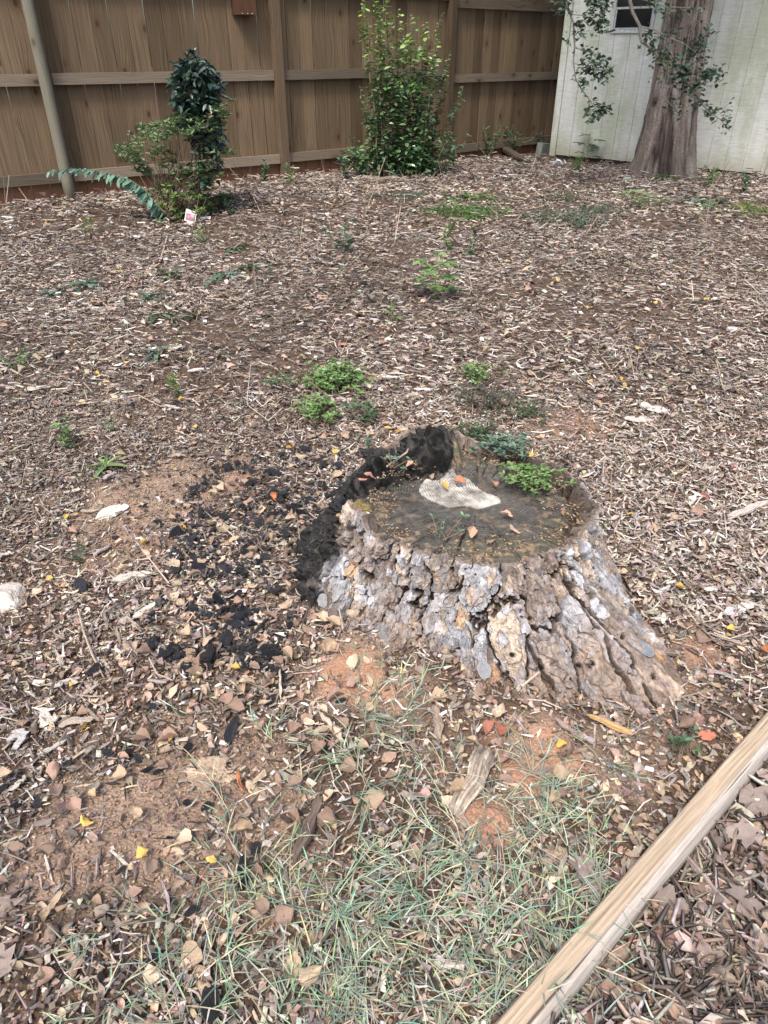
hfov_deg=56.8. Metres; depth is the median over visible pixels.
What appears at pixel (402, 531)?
debris
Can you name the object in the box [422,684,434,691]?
fallen leaf
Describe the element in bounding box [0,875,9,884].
fallen leaf
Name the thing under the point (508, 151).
dead branch
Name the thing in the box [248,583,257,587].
fallen leaf
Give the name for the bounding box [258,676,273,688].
fallen leaf
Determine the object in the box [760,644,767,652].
fallen leaf
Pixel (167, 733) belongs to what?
fallen leaf
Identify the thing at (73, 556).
weed
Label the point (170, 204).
azalea bush
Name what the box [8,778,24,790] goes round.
wood splinter
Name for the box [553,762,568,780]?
fallen leaf
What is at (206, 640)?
fallen leaf
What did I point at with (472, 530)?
fallen leaf
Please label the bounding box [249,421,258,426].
fallen leaf
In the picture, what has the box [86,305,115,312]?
bark slab
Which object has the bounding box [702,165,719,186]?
weed
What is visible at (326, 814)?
fallen leaf
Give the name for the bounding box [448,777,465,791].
fallen leaf
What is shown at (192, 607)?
charcoal
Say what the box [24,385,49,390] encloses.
wood splinter
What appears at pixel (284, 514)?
charcoal
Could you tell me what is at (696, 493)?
wood splinter
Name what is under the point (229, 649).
charcoal debris
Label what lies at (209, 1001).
charcoal
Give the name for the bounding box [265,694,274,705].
charcoal
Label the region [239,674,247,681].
fallen leaf
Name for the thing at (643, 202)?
weed
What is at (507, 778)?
fallen leaf
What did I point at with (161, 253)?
twig
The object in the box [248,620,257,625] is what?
charcoal
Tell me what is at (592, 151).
weed
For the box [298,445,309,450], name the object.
charcoal
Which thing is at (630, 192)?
weed
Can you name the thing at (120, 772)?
fallen leaf
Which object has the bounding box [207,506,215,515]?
charcoal
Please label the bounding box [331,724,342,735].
fallen leaf
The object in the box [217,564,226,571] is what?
charcoal
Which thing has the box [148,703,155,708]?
charcoal
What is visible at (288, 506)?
charcoal
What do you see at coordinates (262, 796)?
fallen leaf
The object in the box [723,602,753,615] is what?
wood splinter
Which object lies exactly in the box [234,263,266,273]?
weed
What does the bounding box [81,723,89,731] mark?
fallen leaf
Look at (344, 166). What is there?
weed
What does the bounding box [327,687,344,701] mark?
fallen leaf
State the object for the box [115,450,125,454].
fallen leaf
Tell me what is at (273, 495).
fallen leaf
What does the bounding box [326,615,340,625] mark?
fallen leaf
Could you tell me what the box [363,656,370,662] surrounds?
rock
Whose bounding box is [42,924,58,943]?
fallen leaf
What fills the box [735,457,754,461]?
bark strip
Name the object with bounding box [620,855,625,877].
bark strip
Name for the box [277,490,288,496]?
charcoal
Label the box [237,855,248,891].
charcoal
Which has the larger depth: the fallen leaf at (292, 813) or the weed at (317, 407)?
the weed at (317, 407)
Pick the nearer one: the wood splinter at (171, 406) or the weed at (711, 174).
the wood splinter at (171, 406)
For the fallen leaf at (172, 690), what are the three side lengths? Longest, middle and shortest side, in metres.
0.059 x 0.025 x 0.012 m
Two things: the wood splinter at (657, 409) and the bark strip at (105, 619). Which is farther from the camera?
the wood splinter at (657, 409)
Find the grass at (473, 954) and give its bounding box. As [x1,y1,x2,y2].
[41,652,723,1023]
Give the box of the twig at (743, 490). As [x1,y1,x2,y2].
[732,473,765,506]
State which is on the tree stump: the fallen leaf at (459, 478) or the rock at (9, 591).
the fallen leaf at (459, 478)
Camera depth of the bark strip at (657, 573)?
2.35 m
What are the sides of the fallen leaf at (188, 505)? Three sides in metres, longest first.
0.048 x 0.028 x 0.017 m
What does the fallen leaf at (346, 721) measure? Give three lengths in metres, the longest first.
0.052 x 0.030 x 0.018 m
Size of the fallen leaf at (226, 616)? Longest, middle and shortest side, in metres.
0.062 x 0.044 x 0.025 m
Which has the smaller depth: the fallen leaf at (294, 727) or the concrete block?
the fallen leaf at (294, 727)
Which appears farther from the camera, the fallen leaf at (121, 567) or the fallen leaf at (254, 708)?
the fallen leaf at (121, 567)
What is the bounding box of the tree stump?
[289,424,685,718]
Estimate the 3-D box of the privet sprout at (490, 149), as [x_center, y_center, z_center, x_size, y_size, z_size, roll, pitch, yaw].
[1.325,-5.024,9.637,0.713,0.423,0.314,9,34,13]
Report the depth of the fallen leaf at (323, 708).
1.91 m
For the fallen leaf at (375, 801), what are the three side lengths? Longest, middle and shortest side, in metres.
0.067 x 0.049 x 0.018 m
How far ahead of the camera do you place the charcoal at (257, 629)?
2.14 m
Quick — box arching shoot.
[46,168,169,218]
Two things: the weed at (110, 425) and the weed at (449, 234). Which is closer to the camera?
the weed at (110, 425)
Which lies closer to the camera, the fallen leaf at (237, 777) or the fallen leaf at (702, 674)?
the fallen leaf at (237, 777)
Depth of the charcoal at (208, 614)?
2.21 m
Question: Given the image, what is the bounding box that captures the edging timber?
[495,711,767,1023]
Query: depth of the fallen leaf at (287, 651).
2.04 m
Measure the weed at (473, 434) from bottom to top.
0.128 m
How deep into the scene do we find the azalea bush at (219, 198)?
6.39 m
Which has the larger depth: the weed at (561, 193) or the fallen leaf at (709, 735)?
the weed at (561, 193)
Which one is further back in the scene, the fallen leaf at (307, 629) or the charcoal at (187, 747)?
the fallen leaf at (307, 629)
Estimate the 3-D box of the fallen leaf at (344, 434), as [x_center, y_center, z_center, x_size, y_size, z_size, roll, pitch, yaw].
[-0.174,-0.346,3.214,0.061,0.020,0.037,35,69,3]
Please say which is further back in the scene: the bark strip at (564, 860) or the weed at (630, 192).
the weed at (630, 192)
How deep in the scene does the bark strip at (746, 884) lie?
1.50 m
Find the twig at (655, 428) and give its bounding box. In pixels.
[643,416,667,450]
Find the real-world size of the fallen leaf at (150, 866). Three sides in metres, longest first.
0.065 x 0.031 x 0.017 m
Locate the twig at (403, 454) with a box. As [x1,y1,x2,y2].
[386,449,408,466]
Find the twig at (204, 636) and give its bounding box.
[191,612,205,637]
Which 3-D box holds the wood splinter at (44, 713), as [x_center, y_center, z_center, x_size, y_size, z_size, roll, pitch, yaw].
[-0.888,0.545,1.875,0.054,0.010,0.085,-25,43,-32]
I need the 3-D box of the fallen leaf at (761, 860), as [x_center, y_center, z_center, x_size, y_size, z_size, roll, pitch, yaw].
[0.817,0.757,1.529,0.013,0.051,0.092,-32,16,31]
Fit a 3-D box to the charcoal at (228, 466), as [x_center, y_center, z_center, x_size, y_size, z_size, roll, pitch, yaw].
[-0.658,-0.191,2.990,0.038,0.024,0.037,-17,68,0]
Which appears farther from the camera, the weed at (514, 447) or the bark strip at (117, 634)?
the weed at (514, 447)
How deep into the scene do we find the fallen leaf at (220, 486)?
2.85 m
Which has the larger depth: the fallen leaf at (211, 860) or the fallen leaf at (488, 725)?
the fallen leaf at (488, 725)
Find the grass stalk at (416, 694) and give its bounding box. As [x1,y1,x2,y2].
[377,667,427,745]
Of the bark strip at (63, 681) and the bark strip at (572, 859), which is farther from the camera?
the bark strip at (63, 681)
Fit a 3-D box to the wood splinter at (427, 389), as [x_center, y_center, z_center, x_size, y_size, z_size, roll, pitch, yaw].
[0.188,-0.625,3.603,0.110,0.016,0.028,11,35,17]
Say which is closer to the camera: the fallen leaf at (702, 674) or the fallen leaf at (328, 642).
the fallen leaf at (702, 674)
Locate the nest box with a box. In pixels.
[231,0,256,15]
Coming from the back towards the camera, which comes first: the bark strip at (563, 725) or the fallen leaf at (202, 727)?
the fallen leaf at (202, 727)
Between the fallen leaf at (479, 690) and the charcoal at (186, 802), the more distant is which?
the fallen leaf at (479, 690)
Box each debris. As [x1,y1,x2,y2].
[140,446,344,672]
[367,448,585,562]
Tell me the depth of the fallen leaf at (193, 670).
2.01 m
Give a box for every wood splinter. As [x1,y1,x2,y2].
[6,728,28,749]
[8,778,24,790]
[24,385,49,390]
[38,740,65,754]
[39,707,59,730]
[80,509,99,511]
[111,570,152,581]
[132,602,154,619]
[165,404,186,409]
[187,368,209,371]
[279,669,282,699]
[382,375,403,377]
[414,388,430,390]
[624,416,654,422]
[640,402,669,412]
[688,494,696,504]
[691,491,709,499]
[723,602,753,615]
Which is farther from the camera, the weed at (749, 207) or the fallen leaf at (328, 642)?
the weed at (749, 207)
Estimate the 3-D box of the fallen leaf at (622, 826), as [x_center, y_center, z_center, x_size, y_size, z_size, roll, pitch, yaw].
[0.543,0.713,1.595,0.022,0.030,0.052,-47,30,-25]
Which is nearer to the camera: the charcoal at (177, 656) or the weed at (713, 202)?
the charcoal at (177, 656)
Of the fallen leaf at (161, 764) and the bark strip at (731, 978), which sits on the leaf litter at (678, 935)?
the bark strip at (731, 978)
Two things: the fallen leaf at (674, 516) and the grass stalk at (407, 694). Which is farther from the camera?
the fallen leaf at (674, 516)
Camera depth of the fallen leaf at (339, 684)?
1.96 m
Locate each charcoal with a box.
[0,784,7,792]
[9,803,20,807]
[34,795,40,808]
[62,760,71,765]
[73,577,86,591]
[85,662,98,675]
[96,972,104,982]
[100,748,112,755]
[115,865,126,875]
[124,748,131,753]
[134,754,142,763]
[140,766,153,772]
[147,635,157,648]
[147,950,161,961]
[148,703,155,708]
[152,519,161,524]
[153,769,159,774]
[158,648,173,656]
[166,644,180,653]
[169,525,180,538]
[171,566,180,573]
[172,653,181,658]
[180,664,189,674]
[182,535,196,541]
[182,742,192,752]
[182,799,191,806]
[184,904,197,916]
[188,554,198,561]
[189,485,200,489]
[189,603,195,611]
[191,562,208,569]
[197,507,203,516]
[199,640,215,661]
[200,984,220,1022]
[201,801,211,811]
[204,611,212,616]
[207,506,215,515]
[208,571,215,577]
[212,592,225,604]
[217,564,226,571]
[218,513,228,518]
[219,606,229,609]
[219,630,232,645]
[224,463,232,470]
[224,715,238,742]
[226,567,232,572]
[227,611,248,625]
[230,606,237,612]
[230,620,251,627]
[231,589,241,598]
[236,645,249,654]
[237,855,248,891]
[240,604,245,611]
[241,545,247,554]
[244,479,252,484]
[247,467,254,472]
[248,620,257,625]
[249,646,256,653]
[250,841,260,854]
[254,518,263,525]
[254,559,263,562]
[254,624,263,633]
[258,643,276,650]
[259,553,270,561]
[260,663,272,669]
[261,649,282,658]
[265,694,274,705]
[266,468,281,475]
[269,666,281,671]
[270,585,282,592]
[274,497,284,501]
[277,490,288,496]
[279,511,287,518]
[281,528,289,536]
[281,672,286,682]
[284,622,292,627]
[285,504,295,511]
[294,509,304,513]
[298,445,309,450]
[307,498,315,503]
[319,460,325,466]
[333,462,343,466]
[335,697,345,702]
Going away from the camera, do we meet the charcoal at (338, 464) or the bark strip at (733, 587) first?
the bark strip at (733, 587)
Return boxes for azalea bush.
[112,96,238,221]
[196,192,237,212]
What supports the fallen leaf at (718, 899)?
on the leaf litter at (678, 935)
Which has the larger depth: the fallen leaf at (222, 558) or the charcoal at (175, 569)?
the fallen leaf at (222, 558)
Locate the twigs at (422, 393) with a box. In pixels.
[0,123,767,731]
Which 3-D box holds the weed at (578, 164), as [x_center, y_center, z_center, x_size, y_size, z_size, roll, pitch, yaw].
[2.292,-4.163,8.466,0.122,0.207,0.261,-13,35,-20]
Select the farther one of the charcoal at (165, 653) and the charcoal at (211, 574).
the charcoal at (211, 574)
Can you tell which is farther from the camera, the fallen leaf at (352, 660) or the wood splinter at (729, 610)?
the wood splinter at (729, 610)
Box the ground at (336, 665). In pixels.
[0,67,767,1023]
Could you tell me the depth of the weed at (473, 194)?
6.72 m
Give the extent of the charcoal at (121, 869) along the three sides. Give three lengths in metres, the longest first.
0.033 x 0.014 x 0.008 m
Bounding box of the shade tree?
[550,0,733,179]
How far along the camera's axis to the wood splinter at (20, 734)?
1.82 m
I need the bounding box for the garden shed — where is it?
[549,0,767,175]
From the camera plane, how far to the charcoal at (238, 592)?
2.26 m
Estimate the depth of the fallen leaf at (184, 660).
2.04 m
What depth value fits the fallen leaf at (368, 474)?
2.32 m
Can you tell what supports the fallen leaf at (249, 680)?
on the ground at (336, 665)
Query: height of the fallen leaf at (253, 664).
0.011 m
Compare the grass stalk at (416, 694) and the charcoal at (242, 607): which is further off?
the charcoal at (242, 607)
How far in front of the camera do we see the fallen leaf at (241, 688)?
1.95 m
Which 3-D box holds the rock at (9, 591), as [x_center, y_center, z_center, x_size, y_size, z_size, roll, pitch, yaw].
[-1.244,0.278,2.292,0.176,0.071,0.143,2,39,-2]
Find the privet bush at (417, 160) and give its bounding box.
[337,0,468,176]
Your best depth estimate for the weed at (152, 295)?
4.61 m
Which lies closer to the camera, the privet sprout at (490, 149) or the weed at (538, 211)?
the weed at (538, 211)
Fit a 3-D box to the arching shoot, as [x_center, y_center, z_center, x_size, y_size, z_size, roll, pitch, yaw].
[-2.367,-2.727,6.102,0.996,0.424,0.244,0,33,0]
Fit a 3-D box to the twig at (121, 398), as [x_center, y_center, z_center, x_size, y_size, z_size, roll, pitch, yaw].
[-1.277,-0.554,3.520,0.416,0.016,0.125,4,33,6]
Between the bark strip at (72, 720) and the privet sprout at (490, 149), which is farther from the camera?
the privet sprout at (490, 149)
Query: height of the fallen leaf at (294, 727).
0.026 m
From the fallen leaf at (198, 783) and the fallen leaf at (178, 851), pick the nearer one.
the fallen leaf at (178, 851)
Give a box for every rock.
[0,582,25,612]
[95,504,128,519]
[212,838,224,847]
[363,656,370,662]
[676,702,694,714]
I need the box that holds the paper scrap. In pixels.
[552,159,562,164]
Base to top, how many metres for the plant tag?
0.132 m
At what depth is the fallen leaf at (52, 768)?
1.72 m
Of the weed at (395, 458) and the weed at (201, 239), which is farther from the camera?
the weed at (201, 239)
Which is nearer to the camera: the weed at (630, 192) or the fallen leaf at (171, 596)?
the fallen leaf at (171, 596)
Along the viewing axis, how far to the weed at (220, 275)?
4.97 m
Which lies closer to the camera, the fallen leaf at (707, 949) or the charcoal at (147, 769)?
the fallen leaf at (707, 949)
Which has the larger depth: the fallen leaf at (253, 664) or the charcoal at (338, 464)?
the charcoal at (338, 464)
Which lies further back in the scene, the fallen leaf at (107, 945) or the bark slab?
the bark slab
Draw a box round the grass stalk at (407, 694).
[385,658,435,737]
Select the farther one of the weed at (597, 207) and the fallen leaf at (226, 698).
the weed at (597, 207)
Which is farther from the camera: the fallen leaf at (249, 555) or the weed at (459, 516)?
the fallen leaf at (249, 555)
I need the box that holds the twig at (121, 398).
[81,395,161,406]
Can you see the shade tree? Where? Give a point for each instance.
(667, 141)
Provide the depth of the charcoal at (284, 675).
1.99 m
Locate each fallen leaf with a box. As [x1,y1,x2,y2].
[0,766,11,778]
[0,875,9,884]
[0,894,23,916]
[0,943,16,976]
[7,841,30,851]
[31,966,55,990]
[33,963,45,979]
[40,695,53,701]
[42,842,55,853]
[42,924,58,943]
[45,885,62,910]
[46,761,58,778]
[54,853,65,873]
[65,796,80,811]
[80,814,92,826]
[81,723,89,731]
[105,940,112,953]
[108,764,130,778]
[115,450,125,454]
[116,564,130,573]
[117,751,129,757]
[121,885,142,897]
[128,641,137,649]
[130,807,142,818]
[132,727,150,740]
[135,644,152,652]
[136,845,147,857]
[143,852,157,876]
[151,536,160,544]
[154,761,168,768]
[157,726,178,740]
[166,591,179,601]
[167,514,175,519]
[168,559,179,566]
[168,684,178,698]
[171,580,182,584]
[171,847,184,855]
[173,598,183,605]
[176,623,189,635]
[176,828,191,843]
[178,940,203,967]
[179,658,190,662]
[182,756,235,789]
[183,503,190,508]
[183,648,194,653]
[185,664,202,679]
[186,648,195,659]
[189,569,200,575]
[190,655,207,666]
[192,779,213,791]
[194,980,210,990]
[196,722,208,730]
[197,558,207,562]
[201,590,213,597]
[201,848,221,857]
[202,636,212,645]
[203,855,216,862]
[206,537,213,544]
[206,641,221,652]
[214,481,223,489]
[216,525,228,532]
[217,555,228,561]
[217,585,232,591]
[218,692,232,703]
[222,613,234,620]
[224,696,245,711]
[226,818,252,831]
[229,536,239,541]
[230,662,239,668]
[233,595,242,604]
[235,771,246,794]
[237,683,245,694]
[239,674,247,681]
[240,809,251,818]
[241,552,253,557]
[242,678,255,683]
[243,497,254,505]
[246,545,257,549]
[246,779,259,794]
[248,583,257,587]
[248,633,263,639]
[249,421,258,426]
[249,661,259,668]
[249,704,257,714]
[249,718,264,729]
[249,863,263,877]
[253,897,269,913]
[255,505,265,513]
[255,610,265,623]
[257,793,271,800]
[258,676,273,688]
[259,699,271,704]
[263,611,277,618]
[270,492,276,502]
[270,905,293,924]
[272,655,282,662]
[274,770,281,787]
[278,599,292,608]
[279,949,301,977]
[281,647,292,659]
[284,547,292,555]
[286,514,296,520]
[287,806,300,823]
[288,721,302,734]
[288,775,302,785]
[292,649,298,658]
[294,965,322,986]
[295,453,306,459]
[295,689,303,699]
[302,626,316,634]
[306,609,317,619]
[311,929,322,944]
[312,739,326,756]
[313,726,328,733]
[316,611,327,621]
[316,806,339,825]
[317,704,328,713]
[319,730,329,737]
[322,790,333,803]
[324,637,336,651]
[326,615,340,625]
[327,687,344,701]
[330,643,338,651]
[331,470,341,476]
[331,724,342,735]
[336,679,342,688]
[336,715,348,727]
[338,757,355,772]
[340,431,348,437]
[345,675,360,688]
[346,651,357,669]
[363,788,387,808]
[364,472,375,478]
[366,673,372,688]
[370,721,380,737]
[382,751,395,761]
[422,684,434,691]
[430,686,448,700]
[440,479,447,489]
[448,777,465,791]
[453,475,465,482]
[467,526,477,538]
[473,681,485,695]
[482,720,494,734]
[491,703,505,717]
[491,862,515,873]
[494,737,503,747]
[494,774,514,782]
[496,724,508,735]
[499,749,510,762]
[501,509,512,516]
[510,524,521,533]
[549,790,560,802]
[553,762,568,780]
[553,786,568,795]
[556,739,566,747]
[557,741,574,756]
[567,855,599,884]
[618,822,636,836]
[649,521,659,531]
[652,884,689,918]
[654,779,665,795]
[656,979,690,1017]
[668,634,674,639]
[669,514,679,520]
[675,582,683,588]
[678,715,695,727]
[690,505,703,515]
[692,672,707,681]
[694,883,723,912]
[696,629,716,642]
[697,729,716,740]
[697,940,727,981]
[698,491,709,498]
[700,539,706,550]
[705,829,726,863]
[723,817,766,847]
[725,624,734,629]
[725,879,764,918]
[726,580,735,584]
[739,783,767,814]
[747,933,767,970]
[757,850,767,878]
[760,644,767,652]
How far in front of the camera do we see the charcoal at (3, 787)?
1.69 m
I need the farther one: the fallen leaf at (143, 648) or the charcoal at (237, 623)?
the charcoal at (237, 623)
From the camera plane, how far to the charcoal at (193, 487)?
2.85 m
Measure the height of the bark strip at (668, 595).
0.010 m
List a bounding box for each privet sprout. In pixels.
[470,125,507,156]
[503,125,533,150]
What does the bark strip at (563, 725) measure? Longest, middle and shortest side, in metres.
0.090 x 0.019 x 0.011 m
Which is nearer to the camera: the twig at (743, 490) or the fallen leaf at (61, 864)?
the fallen leaf at (61, 864)
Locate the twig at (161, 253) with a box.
[149,236,167,270]
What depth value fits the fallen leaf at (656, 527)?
2.62 m
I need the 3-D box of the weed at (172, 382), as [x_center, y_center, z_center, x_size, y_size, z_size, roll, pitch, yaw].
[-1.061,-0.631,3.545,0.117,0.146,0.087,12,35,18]
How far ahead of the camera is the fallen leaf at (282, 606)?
2.20 m
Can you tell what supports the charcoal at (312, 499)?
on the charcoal
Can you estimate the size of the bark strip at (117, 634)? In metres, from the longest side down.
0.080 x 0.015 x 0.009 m
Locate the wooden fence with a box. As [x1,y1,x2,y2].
[0,0,565,203]
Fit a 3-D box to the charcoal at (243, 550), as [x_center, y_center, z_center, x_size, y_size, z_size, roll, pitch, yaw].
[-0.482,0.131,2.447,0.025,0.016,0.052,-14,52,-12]
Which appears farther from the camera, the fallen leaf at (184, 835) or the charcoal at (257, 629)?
the charcoal at (257, 629)
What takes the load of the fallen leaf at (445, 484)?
on the tree stump
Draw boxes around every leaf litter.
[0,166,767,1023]
[549,761,767,1023]
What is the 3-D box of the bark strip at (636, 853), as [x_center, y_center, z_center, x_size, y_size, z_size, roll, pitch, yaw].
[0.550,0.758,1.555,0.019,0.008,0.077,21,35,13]
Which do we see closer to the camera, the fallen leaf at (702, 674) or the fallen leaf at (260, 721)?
the fallen leaf at (260, 721)
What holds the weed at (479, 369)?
on the ground at (336, 665)
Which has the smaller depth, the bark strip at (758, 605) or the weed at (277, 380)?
the bark strip at (758, 605)
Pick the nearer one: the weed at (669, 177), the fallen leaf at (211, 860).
the fallen leaf at (211, 860)
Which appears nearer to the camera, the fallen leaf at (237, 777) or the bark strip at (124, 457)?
the fallen leaf at (237, 777)
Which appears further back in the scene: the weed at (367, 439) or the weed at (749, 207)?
the weed at (749, 207)
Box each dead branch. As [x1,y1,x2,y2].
[362,175,410,182]
[502,146,529,162]
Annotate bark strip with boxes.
[54,649,63,664]
[55,677,72,687]
[58,716,93,727]
[60,498,79,505]
[81,683,99,694]
[86,708,99,720]
[93,545,109,555]
[103,472,116,479]
[103,612,108,628]
[115,627,121,644]
[120,454,138,459]
[124,613,136,627]
[147,679,166,683]
[165,662,194,668]
[293,771,325,861]
[319,711,343,742]
[425,692,443,739]
[555,718,585,740]
[557,923,562,950]
[558,849,569,875]
[566,853,580,868]
[587,714,632,734]
[588,874,608,892]
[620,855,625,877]
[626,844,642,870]
[632,844,639,860]
[633,512,639,520]
[644,909,649,953]
[645,951,655,969]
[651,563,662,579]
[652,497,673,500]
[656,495,666,503]
[656,593,677,596]
[685,519,705,522]
[686,856,743,930]
[693,554,707,558]
[697,970,741,982]
[702,667,733,678]
[715,422,725,428]
[718,635,742,643]
[723,579,735,590]
[727,500,767,517]
[728,412,741,417]
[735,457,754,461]
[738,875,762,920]
[745,600,767,608]
[753,821,767,849]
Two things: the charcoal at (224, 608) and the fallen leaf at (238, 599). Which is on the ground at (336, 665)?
the charcoal at (224, 608)
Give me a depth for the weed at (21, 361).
3.81 m
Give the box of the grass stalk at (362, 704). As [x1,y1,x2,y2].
[340,641,380,732]
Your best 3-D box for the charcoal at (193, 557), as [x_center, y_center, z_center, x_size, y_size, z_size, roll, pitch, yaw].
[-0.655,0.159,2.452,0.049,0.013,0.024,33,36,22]
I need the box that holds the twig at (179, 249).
[165,245,195,251]
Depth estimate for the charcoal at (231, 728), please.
1.83 m
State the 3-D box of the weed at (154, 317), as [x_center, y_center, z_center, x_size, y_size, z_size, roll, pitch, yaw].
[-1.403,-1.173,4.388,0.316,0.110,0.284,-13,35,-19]
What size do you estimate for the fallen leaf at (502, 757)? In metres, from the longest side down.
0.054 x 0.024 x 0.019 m
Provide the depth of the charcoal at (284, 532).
2.50 m
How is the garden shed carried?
on the ground at (336, 665)
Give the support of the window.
in the garden shed
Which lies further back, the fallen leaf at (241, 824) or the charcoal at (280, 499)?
the charcoal at (280, 499)
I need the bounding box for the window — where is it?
[611,0,657,32]
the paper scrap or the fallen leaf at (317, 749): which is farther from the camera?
the paper scrap
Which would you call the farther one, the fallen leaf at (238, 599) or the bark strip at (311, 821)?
the fallen leaf at (238, 599)
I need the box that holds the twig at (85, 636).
[77,608,103,677]
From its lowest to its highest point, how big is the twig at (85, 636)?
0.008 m
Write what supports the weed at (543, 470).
on the tree stump
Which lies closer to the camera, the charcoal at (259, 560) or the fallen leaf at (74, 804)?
the fallen leaf at (74, 804)
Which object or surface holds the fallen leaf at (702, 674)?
on the ground at (336, 665)
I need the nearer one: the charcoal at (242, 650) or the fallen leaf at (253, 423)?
the charcoal at (242, 650)
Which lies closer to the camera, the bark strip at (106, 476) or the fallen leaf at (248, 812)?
the fallen leaf at (248, 812)
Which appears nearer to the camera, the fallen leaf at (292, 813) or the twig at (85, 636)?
the fallen leaf at (292, 813)
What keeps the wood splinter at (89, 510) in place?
on the ground at (336, 665)
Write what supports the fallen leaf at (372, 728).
on the ground at (336, 665)
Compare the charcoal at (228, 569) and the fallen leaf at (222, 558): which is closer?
the charcoal at (228, 569)
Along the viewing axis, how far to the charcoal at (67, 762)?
1.75 m
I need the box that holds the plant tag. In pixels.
[184,209,195,223]
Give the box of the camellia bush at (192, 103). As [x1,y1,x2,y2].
[165,47,230,199]
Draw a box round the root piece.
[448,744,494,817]
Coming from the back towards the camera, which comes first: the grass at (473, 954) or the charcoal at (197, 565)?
the charcoal at (197, 565)
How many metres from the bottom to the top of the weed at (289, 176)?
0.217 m
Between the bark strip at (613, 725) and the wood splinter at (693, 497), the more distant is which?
the wood splinter at (693, 497)
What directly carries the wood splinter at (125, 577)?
on the ground at (336, 665)
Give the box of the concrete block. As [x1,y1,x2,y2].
[535,142,549,156]
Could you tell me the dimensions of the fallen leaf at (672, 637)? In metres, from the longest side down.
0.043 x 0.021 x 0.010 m
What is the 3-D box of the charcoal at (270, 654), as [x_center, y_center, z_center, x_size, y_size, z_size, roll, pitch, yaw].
[-0.325,0.410,2.066,0.062,0.030,0.034,-6,33,-9]
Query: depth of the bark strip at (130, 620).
2.20 m
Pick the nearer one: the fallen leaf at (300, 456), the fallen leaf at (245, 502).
the fallen leaf at (245, 502)
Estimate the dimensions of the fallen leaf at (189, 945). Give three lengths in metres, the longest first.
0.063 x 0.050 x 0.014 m
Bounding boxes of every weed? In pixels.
[0,348,32,369]
[36,289,63,300]
[51,417,77,451]
[63,278,104,291]
[70,545,86,563]
[79,214,91,232]
[80,455,128,478]
[104,419,116,431]
[130,290,174,307]
[135,343,172,365]
[145,313,177,326]
[148,267,182,282]
[165,373,182,396]
[176,313,204,323]
[193,224,205,242]
[203,271,246,287]
[223,244,254,256]
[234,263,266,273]
[259,157,269,181]
[260,371,291,390]
[267,263,274,274]
[284,163,294,182]
[291,357,376,397]
[291,386,342,428]
[322,217,361,254]
[337,158,349,178]
[339,395,377,429]
[363,436,372,449]
[366,188,426,201]
[380,453,411,471]
[382,301,402,321]
[403,198,518,223]
[410,251,461,299]
[428,511,469,539]
[435,188,516,203]
[441,217,456,247]
[443,415,502,441]
[453,377,522,419]
[454,361,507,385]
[465,226,478,256]
[468,431,522,454]
[495,395,553,426]
[495,432,545,461]
[496,462,576,497]
[497,461,549,486]
[514,208,619,230]
[522,203,572,221]
[530,188,580,202]
[555,199,631,218]
[568,154,583,169]
[572,132,606,162]
[608,188,659,197]
[631,192,669,208]
[645,172,697,181]
[665,725,703,763]
[679,196,713,205]
[693,198,731,209]
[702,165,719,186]
[713,198,767,217]
[740,170,752,193]
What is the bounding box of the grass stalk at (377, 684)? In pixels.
[365,650,394,735]
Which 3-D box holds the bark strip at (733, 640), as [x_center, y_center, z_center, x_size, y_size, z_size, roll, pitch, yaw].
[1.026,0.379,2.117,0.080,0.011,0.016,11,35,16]
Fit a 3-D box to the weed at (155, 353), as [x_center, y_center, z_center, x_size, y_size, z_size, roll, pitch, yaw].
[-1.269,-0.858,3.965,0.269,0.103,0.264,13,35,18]

